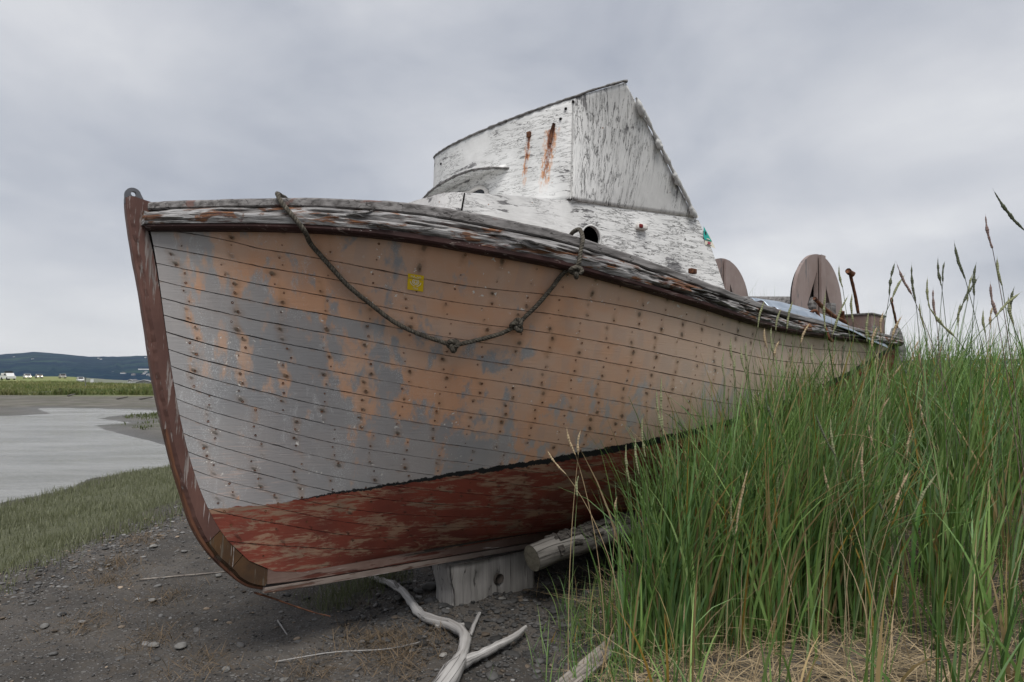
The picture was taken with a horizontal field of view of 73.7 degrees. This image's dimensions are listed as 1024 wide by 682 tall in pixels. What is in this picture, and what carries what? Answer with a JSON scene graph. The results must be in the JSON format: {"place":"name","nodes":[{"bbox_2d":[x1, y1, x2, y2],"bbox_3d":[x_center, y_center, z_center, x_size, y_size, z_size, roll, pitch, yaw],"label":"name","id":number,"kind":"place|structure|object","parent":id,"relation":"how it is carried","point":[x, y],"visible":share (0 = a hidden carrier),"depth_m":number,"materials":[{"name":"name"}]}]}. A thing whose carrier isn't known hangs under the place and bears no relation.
{"place":"outdoors","nodes":[
{"label":"outdoors","id":0,"kind":"place"},
{"bbox_2d":[0,371,15,379],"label":"parked truck","id":1,"kind":"object","parent":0,"point":[8,375],"visible":0.98,"depth_m":188.88,"materials":[{"name":"white paint"}]},
{"bbox_2d":[0,408,169,501],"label":"water","id":2,"kind":"structure","parent":0,"point":[62,447],"depth_m":17.08,"materials":[{"name":"grey liquid"}]},
{"bbox_2d":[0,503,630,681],"bbox_3d":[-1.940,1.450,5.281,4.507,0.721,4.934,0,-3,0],"label":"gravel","id":3,"kind":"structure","parent":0,"point":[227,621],"depth_m":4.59,"materials":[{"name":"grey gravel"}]},
{"bbox_2d":[0,352,1018,379],"bbox_3d":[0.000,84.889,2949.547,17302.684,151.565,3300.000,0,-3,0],"label":"hills","id":4,"kind":"structure","parent":0,"point":[43,364],"depth_m":2505.15,"materials":[{"name":"green plant"}]},
{"bbox_2d":[0,376,1023,681],"bbox_3d":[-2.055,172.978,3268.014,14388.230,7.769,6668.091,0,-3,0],"label":"ground","id":5,"kind":"structure","parent":0,"point":[84,666],"depth_m":3.86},
{"bbox_2d":[23,374,30,378],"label":"car","id":6,"kind":"object","parent":5,"relation":"on","point":[26,375],"visible":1,"depth_m":233.72,"materials":[{"name":"white paint"}]},
{"bbox_2d":[39,623,48,628],"bbox_3d":[-2.620,1.596,3.821,0.049,0.020,0.063,1,-3,-14],"label":"stone","id":7,"kind":"object","parent":5,"relation":"on","point":[44,625],"visible":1,"depth_m":3.81,"materials":[{"name":"grey stone"}]},
{"bbox_2d":[0,380,153,394],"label":"meadow grass","id":8,"kind":"structure","parent":5,"relation":"on","point":[25,387],"depth_m":71.59,"materials":[{"name":"green plant"}]},
{"bbox_2d":[76,377,83,381],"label":"parked car","id":9,"kind":"object","parent":5,"relation":"on","point":[80,379],"visible":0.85,"depth_m":238.82,"materials":[{"name":"white paint"}]},
{"bbox_2d":[0,462,183,593],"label":"salt grass","id":10,"kind":"structure","parent":5,"relation":"on","point":[50,540],"depth_m":7.64,"materials":[{"name":"green plant"}]},
{"bbox_2d":[127,379,137,382],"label":"house","id":11,"kind":"structure","parent":5,"relation":"on","point":[132,380],"depth_m":417.61,"materials":[{"name":"white paint"}]},
{"bbox_2d":[121,411,159,429],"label":"mudflat grass","id":12,"kind":"structure","parent":5,"relation":"on","point":[152,414],"depth_m":29.86,"materials":[{"name":"green plant"}]},
{"bbox_2d":[136,380,151,383],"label":"house","id":13,"kind":"structure","parent":5,"relation":"on","point":[144,381],"depth_m":395.70,"materials":[{"name":"white paint"}]},
{"bbox_2d":[147,642,159,647],"bbox_3d":[-1.859,1.578,3.545,0.061,0.022,0.049,0,-3,-5],"label":"stone","id":14,"kind":"object","parent":5,"relation":"on","point":[152,644],"visible":0.95,"depth_m":3.53,"materials":[{"name":"grey stone"}]},
{"bbox_2d":[174,642,186,648],"bbox_3d":[-1.700,1.564,3.504,0.059,0.027,0.072,1,-3,-12],"label":"stone","id":15,"kind":"object","parent":5,"relation":"on","point":[180,645],"visible":1,"depth_m":3.49,"materials":[{"name":"grey stone"}]},
{"bbox_2d":[139,571,224,580],"bbox_3d":[-2.286,1.643,4.788,0.578,0.019,0.013,1,-3,-24],"label":"stick","id":16,"kind":"object","parent":5,"relation":"on","point":[179,575],"visible":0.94,"depth_m":4.77,"materials":[{"name":"grey wood"}]},
{"bbox_2d":[221,666,230,671],"bbox_3d":[-1.351,1.548,3.224,0.042,0.018,0.050,2,-3,-29],"label":"stone","id":17,"kind":"object","parent":5,"relation":"on","point":[227,668],"visible":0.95,"depth_m":3.21,"materials":[{"name":"grey stone"}]},
{"bbox_2d":[2,528,463,681],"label":"dry tuft","id":18,"kind":"object","parent":5,"relation":"on","point":[355,592],"visible":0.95,"depth_m":3.67,"materials":[{"name":"plant"}]},
{"bbox_2d":[279,677,288,680],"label":"stone","id":19,"kind":"object","parent":5,"relation":"on","point":[283,679],"visible":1,"depth_m":3.14,"materials":[{"name":"grey stone"}]},
{"bbox_2d":[275,640,427,662],"bbox_3d":[-0.797,1.571,3.455,0.760,0.021,0.026,1,-3,-18],"label":"stick","id":20,"kind":"object","parent":5,"relation":"on","point":[343,651],"visible":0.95,"depth_m":3.43,"materials":[{"name":"grey wood"}]},
{"bbox_2d":[393,594,403,600],"bbox_3d":[-0.701,1.586,4.223,0.068,0.030,0.094,-1,-3,11],"label":"stone","id":21,"kind":"object","parent":5,"relation":"on","point":[397,597],"visible":0.84,"depth_m":4.20,"materials":[{"name":"grey stone"}]},
{"bbox_2d":[421,582,435,589],"bbox_3d":[-0.518,1.560,4.345,0.125,0.040,0.097,2,-3,-29],"label":"stone","id":22,"kind":"object","parent":5,"relation":"on","point":[429,586],"visible":0.76,"depth_m":4.31,"materials":[{"name":"grey stone"}]},
{"bbox_2d":[368,576,526,681],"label":"driftwood branch","id":23,"kind":"object","parent":5,"relation":"on","point":[457,664],"visible":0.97,"depth_m":3.43,"materials":[{"name":"grey wood"}]},
{"bbox_2d":[469,612,480,636],"bbox_3d":[-0.208,1.570,3.774,0.028,0.043,0.304,0,-3,7],"label":"stick","id":24,"kind":"object","parent":5,"relation":"on","point":[473,625],"visible":0.95,"depth_m":3.75,"materials":[{"name":"grey wood"}]},
{"bbox_2d":[432,549,534,606],"bbox_3d":[-0.171,1.508,4.285,0.649,0.340,0.238,3,-4,-41],"label":"timber block","id":25,"kind":"object","parent":5,"relation":"on","point":[467,581],"depth_m":4.15,"materials":[{"name":"grey wood"}]},
{"bbox_2d":[124,79,906,616],"bbox_3d":[0.650,0.080,5.040,6.302,2.998,2.430,5,-6,-41],"label":"wooden boat","id":26,"kind":"object","parent":25,"relation":"on","point":[320,423],"visible":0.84,"depth_m":3.46,"materials":[{"name":"paint"}]},
{"bbox_2d":[275,191,584,352],"bbox_3d":[-0.356,-0.294,3.208,1.440,0.696,0.250,1,-3,-16],"label":"rope","id":27,"kind":"object","parent":26,"relation":"hanging from","point":[516,324],"visible":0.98,"depth_m":3.29,"materials":[{"name":"brown fabric"}]},
{"bbox_2d":[715,254,841,316],"bbox_3d":[2.473,-0.350,6.565,0.950,1.020,1.230,5,-6,-41],"label":"net reel","id":28,"kind":"object","parent":26,"relation":"on","point":[815,275],"visible":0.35,"depth_m":6.19,"materials":[{"name":"paint"}]},
{"bbox_2d":[750,297,889,348],"bbox_3d":[2.438,-0.123,5.264,1.920,0.256,0.297,5,-6,-41],"label":"metal sheet","id":29,"kind":"object","parent":26,"relation":"on","point":[797,310],"visible":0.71,"depth_m":4.83,"materials":[{"name":"grey metal"}]},
{"bbox_2d":[810,309,833,341],"bbox_3d":[2.229,-0.111,4.908,0.163,0.240,0.069,-1,-3,10],"label":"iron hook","id":30,"kind":"object","parent":26,"relation":"attached to","point":[818,313],"visible":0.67,"depth_m":4.90,"materials":[{"name":"brown metal"}]},
{"bbox_2d":[813,297,849,325],"bbox_3d":[2.793,-0.215,5.934,0.711,0.268,0.039,5,-6,-41],"label":"bent bar","id":31,"kind":"object","parent":26,"relation":"on","point":[820,304],"visible":0.67,"depth_m":5.86,"materials":[{"name":"brown metal"}]},
{"bbox_2d":[840,311,844,322],"bbox_3d":[2.933,-0.161,6.064,0.044,0.214,0.104,-1,-3,13],"label":"pipe stub","id":32,"kind":"object","parent":26,"relation":"on","point":[842,314],"visible":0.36,"depth_m":6.03,"materials":[{"name":"brown metal"}]},
{"bbox_2d":[845,268,859,312],"bbox_3d":[3.142,-0.334,6.229,0.282,0.641,0.067,2,-4,-39],"label":"rusty pipe","id":33,"kind":"object","parent":26,"relation":"on","point":[850,272],"visible":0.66,"depth_m":6.21,"materials":[{"name":"brown metal"}]},
{"bbox_2d":[890,297,898,327],"bbox_3d":[3.565,-0.182,6.339,0.241,0.429,0.025,5,-6,-41],"label":"eye rod","id":34,"kind":"object","parent":26,"relation":"attached to","point":[894,313],"visible":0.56,"depth_m":6.31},
{"bbox_2d":[568,430,580,670],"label":"grass stalk","id":35,"kind":"object","parent":5,"relation":"on","point":[578,438],"depth_m":3.25,"materials":[{"name":"plant"}]},
{"bbox_2d":[571,476,578,665],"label":"grass stalk","id":36,"kind":"object","parent":5,"relation":"on","point":[576,485],"depth_m":3.15,"materials":[{"name":"plant"}]},
{"bbox_2d":[566,426,605,670],"bbox_3d":[0.353,1.000,3.253,0.183,1.182,0.017,0,-3,0],"label":"grass stalk","id":37,"kind":"object","parent":5,"relation":"on","point":[570,443],"depth_m":3.25,"materials":[{"name":"plant"}]},
{"bbox_2d":[548,452,629,654],"bbox_3d":[0.361,1.046,3.200,0.397,1.073,0.014,0,-3,0],"label":"grass stalk","id":38,"kind":"object","parent":5,"relation":"on","point":[557,465],"depth_m":3.20,"materials":[{"name":"plant"}]},
{"bbox_2d":[524,508,659,570],"bbox_3d":[0.868,1.184,4.477,1.812,0.372,0.181,2,-4,-33],"label":"log","id":39,"kind":"object","parent":5,"relation":"on","point":[551,549],"visible":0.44,"depth_m":4.09,"materials":[{"name":"grey wood"}]},
{"bbox_2d":[555,621,637,681],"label":"old board","id":40,"kind":"object","parent":5,"relation":"on","point":[581,668],"visible":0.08,"depth_m":3.21,"materials":[{"name":"grey wood"}]},
{"bbox_2d":[488,559,734,681],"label":"short grass","id":41,"kind":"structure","parent":5,"relation":"on","point":[588,625],"depth_m":3.36,"materials":[{"name":"green plant"}]},
{"bbox_2d":[611,498,616,637],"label":"grass stalk","id":42,"kind":"object","parent":5,"relation":"on","point":[612,566],"depth_m":3.44,"materials":[{"name":"plant"}]},
{"bbox_2d":[298,538,944,681],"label":"shingle","id":43,"kind":"object","parent":5,"relation":"on","point":[507,652],"visible":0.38,"depth_m":3.83,"materials":[{"name":"gravel"}]},
{"bbox_2d":[624,447,636,656],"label":"grass stalk","id":44,"kind":"object","parent":5,"relation":"on","point":[626,462],"depth_m":3.37,"materials":[{"name":"plant"}]},
{"bbox_2d":[634,436,647,664],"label":"grass stalk","id":45,"kind":"object","parent":5,"relation":"on","point":[635,455],"depth_m":3.31,"materials":[{"name":"plant"}]},
{"bbox_2d":[641,420,652,657],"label":"grass stalk","id":46,"kind":"object","parent":5,"relation":"on","point":[643,446],"depth_m":3.37,"materials":[{"name":"plant"}]},
{"bbox_2d":[660,376,665,551],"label":"grass stalk","id":47,"kind":"object","parent":5,"relation":"on","point":[661,399],"depth_m":3.58,"materials":[{"name":"plant"}]},
{"bbox_2d":[656,387,669,501],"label":"grass stalk","id":48,"kind":"object","parent":5,"relation":"on","point":[659,417],"depth_m":3.48,"materials":[{"name":"plant"}]},
{"bbox_2d":[722,352,725,605],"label":"grass stalk","id":49,"kind":"object","parent":5,"relation":"on","point":[723,375],"depth_m":3.49,"materials":[{"name":"plant"}]},
{"bbox_2d":[729,487,735,649],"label":"grass stalk","id":50,"kind":"object","parent":5,"relation":"on","point":[730,508],"depth_m":3.25,"materials":[{"name":"plant"}]},
{"bbox_2d":[732,355,735,512],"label":"grass stalk","id":51,"kind":"object","parent":5,"relation":"on","point":[734,365],"depth_m":3.49,"materials":[{"name":"plant"}]},
{"bbox_2d":[729,339,739,486],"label":"grass stalk","id":52,"kind":"object","parent":5,"relation":"on","point":[730,350],"depth_m":3.70,"materials":[{"name":"green plant"}]},
{"bbox_2d":[726,466,748,668],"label":"grass stalk","id":53,"kind":"object","parent":5,"relation":"on","point":[739,505],"depth_m":3.16,"materials":[{"name":"plant"}]},
{"bbox_2d":[745,343,752,445],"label":"grass stalk","id":54,"kind":"object","parent":5,"relation":"on","point":[746,357],"depth_m":3.60,"materials":[{"name":"green plant"}]},
{"bbox_2d":[736,302,763,452],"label":"grass stalk","id":55,"kind":"object","parent":5,"relation":"on","point":[761,309],"depth_m":3.91,"materials":[{"name":"green plant"}]},
{"bbox_2d":[740,348,760,502],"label":"grass stalk","id":56,"kind":"object","parent":5,"relation":"on","point":[741,358],"depth_m":3.49,"materials":[{"name":"green plant"}]},
{"bbox_2d":[751,342,778,454],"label":"grass stalk","id":57,"kind":"object","parent":5,"relation":"on","point":[774,351],"depth_m":3.69,"materials":[{"name":"green plant"}]},
{"bbox_2d":[763,328,779,477],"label":"grass stalk","id":58,"kind":"object","parent":5,"relation":"on","point":[764,339],"depth_m":3.70,"materials":[{"name":"green plant"}]},
{"bbox_2d":[762,310,780,396],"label":"grass stalk","id":59,"kind":"object","parent":5,"relation":"on","point":[777,318],"depth_m":3.90,"materials":[{"name":"green plant"}]},
{"bbox_2d":[769,326,777,445],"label":"grass stalk","id":60,"kind":"object","parent":5,"relation":"on","point":[770,333],"depth_m":3.60,"materials":[{"name":"green plant"}]},
{"bbox_2d":[527,510,1023,681],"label":"straw litter","id":61,"kind":"object","parent":5,"relation":"on","point":[922,668],"visible":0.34,"depth_m":3.05,"materials":[{"name":"beige plant"}]},
{"bbox_2d":[776,469,778,513],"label":"grass stalk","id":62,"kind":"object","parent":5,"relation":"on","point":[777,480],"depth_m":3.37,"materials":[{"name":"green plant"}]},
{"bbox_2d":[773,301,792,406],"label":"grass stalk","id":63,"kind":"object","parent":5,"relation":"on","point":[788,316],"depth_m":3.81,"materials":[{"name":"green plant"}]},
{"bbox_2d":[763,323,809,463],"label":"grass stalk","id":64,"kind":"object","parent":5,"relation":"on","point":[803,333],"depth_m":3.60,"materials":[{"name":"green plant"}]},
{"bbox_2d":[562,287,1023,681],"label":"beach grass","id":65,"kind":"structure","parent":5,"relation":"on","point":[693,511],"depth_m":3.34,"materials":[{"name":"green plant"}]},
{"bbox_2d":[810,345,819,450],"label":"grass stalk","id":66,"kind":"object","parent":5,"relation":"on","point":[811,356],"depth_m":3.60,"materials":[{"name":"green plant"}]},
{"bbox_2d":[822,292,825,459],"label":"grass stalk","id":67,"kind":"object","parent":5,"relation":"on","point":[823,309],"depth_m":3.70,"materials":[{"name":"green plant"}]},
{"bbox_2d":[801,296,847,454],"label":"grass stalk","id":68,"kind":"object","parent":5,"relation":"on","point":[837,319],"depth_m":3.60,"materials":[{"name":"green plant"}]},
{"bbox_2d":[838,268,858,431],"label":"grass stalk","id":69,"kind":"object","parent":5,"relation":"on","point":[840,279],"depth_m":3.91,"materials":[{"name":"green plant"}]},
{"bbox_2d":[835,439,864,625],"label":"grass stalk","id":70,"kind":"object","parent":5,"relation":"on","point":[854,477],"depth_m":3.37,"materials":[{"name":"plant"}]},
{"bbox_2d":[850,296,856,453],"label":"grass stalk","id":71,"kind":"object","parent":5,"relation":"on","point":[851,308],"depth_m":3.91,"materials":[{"name":"green plant"}]},
{"bbox_2d":[851,327,876,474],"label":"grass stalk","id":72,"kind":"object","parent":5,"relation":"on","point":[874,333],"depth_m":3.49,"materials":[{"name":"green plant"}]},
{"bbox_2d":[862,313,868,490],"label":"grass stalk","id":73,"kind":"object","parent":5,"relation":"on","point":[866,329],"depth_m":3.60,"materials":[{"name":"green plant"}]},
{"bbox_2d":[847,275,904,432],"bbox_3d":[1.932,0.484,3.681,0.434,1.708,0.016,0,-3,0],"label":"grass stalk","id":74,"kind":"object","parent":5,"relation":"on","point":[896,287],"depth_m":3.71,"materials":[{"name":"green plant"}]},
{"bbox_2d":[869,311,883,551],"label":"grass stalk","id":75,"kind":"object","parent":5,"relation":"on","point":[880,321],"depth_m":3.50,"materials":[{"name":"green plant"}]},
{"bbox_2d":[819,348,939,679],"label":"seeding grass","id":76,"kind":"structure","parent":5,"relation":"on","point":[922,494],"depth_m":3.13,"materials":[{"name":"green plant"}]},
{"bbox_2d":[858,316,901,449],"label":"grass stalk","id":77,"kind":"object","parent":5,"relation":"on","point":[895,326],"depth_m":3.60,"materials":[{"name":"green plant"}]},
{"bbox_2d":[871,263,894,522],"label":"grass stalk","id":78,"kind":"object","parent":5,"relation":"on","point":[891,274],"depth_m":3.71,"materials":[{"name":"green plant"}]},
{"bbox_2d":[870,472,908,650],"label":"grass stalk","id":79,"kind":"object","parent":5,"relation":"on","point":[897,497],"depth_m":3.16,"materials":[{"name":"plant"}]},
{"bbox_2d":[765,340,1023,657],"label":"seeding grass","id":80,"kind":"structure","parent":5,"relation":"on","point":[861,460],"depth_m":3.38,"materials":[{"name":"green plant"}]},
{"bbox_2d":[820,434,1018,596],"bbox_3d":[2.067,0.896,3.459,1.013,0.847,0.017,0,-3,0],"label":"grass stalk","id":81,"kind":"object","parent":5,"relation":"on","point":[933,483],"depth_m":3.47,"materials":[{"name":"green plant"}]},
{"bbox_2d":[910,265,932,533],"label":"grass stalk","id":82,"kind":"object","parent":5,"relation":"on","point":[912,287],"depth_m":3.50,"materials":[{"name":"green plant"}]},
{"bbox_2d":[925,277,937,458],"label":"grass stalk","id":83,"kind":"object","parent":5,"relation":"on","point":[927,293],"depth_m":3.80,"materials":[{"name":"green plant"}]},
{"bbox_2d":[919,304,943,483],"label":"grass stalk","id":84,"kind":"object","parent":5,"relation":"on","point":[930,362],"depth_m":4.00,"materials":[{"name":"green plant"}]},
{"bbox_2d":[845,293,1019,676],"bbox_3d":[1.841,0.618,2.972,0.826,1.675,0.015,0,-3,0],"label":"grass stalk","id":85,"kind":"object","parent":5,"relation":"on","point":[1006,303],"depth_m":2.97,"materials":[{"name":"green plant"}]},
{"bbox_2d":[896,262,976,579],"bbox_3d":[2.225,0.431,3.583,0.369,1.709,0.015,0,-3,0],"label":"grass stalk","id":86,"kind":"object","parent":5,"relation":"on","point":[904,282],"depth_m":3.60,"materials":[{"name":"green plant"}]},
{"bbox_2d":[896,278,977,623],"bbox_3d":[2.108,0.535,3.377,0.467,1.723,0.016,0,-3,0],"label":"grass stalk","id":87,"kind":"object","parent":5,"relation":"on","point":[966,295],"depth_m":3.39,"materials":[{"name":"green plant"}]},
{"bbox_2d":[935,262,944,449],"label":"grass stalk","id":88,"kind":"object","parent":5,"relation":"on","point":[943,266],"depth_m":4.21,"materials":[{"name":"green plant"}]},
{"bbox_2d":[932,291,949,507],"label":"grass stalk","id":89,"kind":"object","parent":5,"relation":"on","point":[933,305],"depth_m":3.70,"materials":[{"name":"green plant"}]},
{"bbox_2d":[937,260,962,581],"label":"grass stalk","id":90,"kind":"object","parent":5,"relation":"on","point":[939,275],"depth_m":3.60,"materials":[{"name":"green plant"}]},
{"bbox_2d":[951,303,960,483],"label":"grass stalk","id":91,"kind":"object","parent":5,"relation":"on","point":[958,318],"depth_m":4.21,"materials":[{"name":"green plant"}]},
{"bbox_2d":[948,274,972,495],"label":"grass stalk","id":92,"kind":"object","parent":5,"relation":"on","point":[970,280],"depth_m":3.80,"materials":[{"name":"green plant"}]},
{"bbox_2d":[968,265,975,618],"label":"grass stalk","id":93,"kind":"object","parent":5,"relation":"on","point":[973,279],"depth_m":3.39,"materials":[{"name":"green plant"}]},
{"bbox_2d":[929,307,1022,451],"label":"grass stalk","id":94,"kind":"object","parent":5,"relation":"on","point":[938,320],"depth_m":3.20,"materials":[{"name":"green plant"}]},
{"bbox_2d":[954,243,1014,622],"bbox_3d":[2.271,0.428,3.282,0.230,1.843,0.016,0,-3,0],"label":"grass stalk","id":95,"kind":"object","parent":5,"relation":"on","point":[958,261],"depth_m":3.29,"materials":[{"name":"green plant"}]},
{"bbox_2d":[981,307,992,523],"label":"grass stalk","id":96,"kind":"object","parent":5,"relation":"on","point":[991,311],"depth_m":3.90,"materials":[{"name":"green plant"}]},
{"bbox_2d":[981,311,994,487],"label":"grass stalk","id":97,"kind":"object","parent":5,"relation":"on","point":[983,323],"depth_m":4.11,"materials":[{"name":"green plant"}]},
{"bbox_2d":[985,214,1023,477],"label":"grass stalk","id":98,"kind":"object","parent":5,"relation":"on","point":[987,232],"depth_m":3.31,"materials":[{"name":"green plant"}]},
{"bbox_2d":[997,286,1014,585],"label":"grass stalk","id":99,"kind":"object","parent":5,"relation":"on","point":[1012,294],"depth_m":3.58,"materials":[{"name":"green plant"}]},
{"bbox_2d":[989,284,1023,525],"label":"grass stalk","id":100,"kind":"object","parent":5,"relation":"on","point":[993,303],"depth_m":3.19,"materials":[{"name":"green plant"}]},
{"bbox_2d":[994,192,1023,229],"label":"grass stalk","id":101,"kind":"object","parent":5,"relation":"on","point":[1004,207],"depth_m":2.32,"materials":[{"name":"green plant"}]},
{"bbox_2d":[996,259,1023,460],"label":"grass stalk","id":102,"kind":"object","parent":5,"relation":"on","point":[998,273],"depth_m":3.20,"materials":[{"name":"green plant"}]},
{"bbox_2d":[1007,297,1023,391],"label":"grass stalk","id":103,"kind":"object","parent":5,"relation":"on","point":[1009,310],"depth_m":3.40,"materials":[{"name":"green plant"}]},
{"bbox_2d":[0,0,1023,358],"label":"sky","id":104,"kind":"structure","parent":0,"point":[868,137],"materials":[{"name":"grey"}]},
{"bbox_2d":[630,369,1023,681],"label":"dead grass","id":105,"kind":"structure","parent":0,"point":[972,634],"depth_m":3.06,"materials":[{"name":"plant"}]}
]}

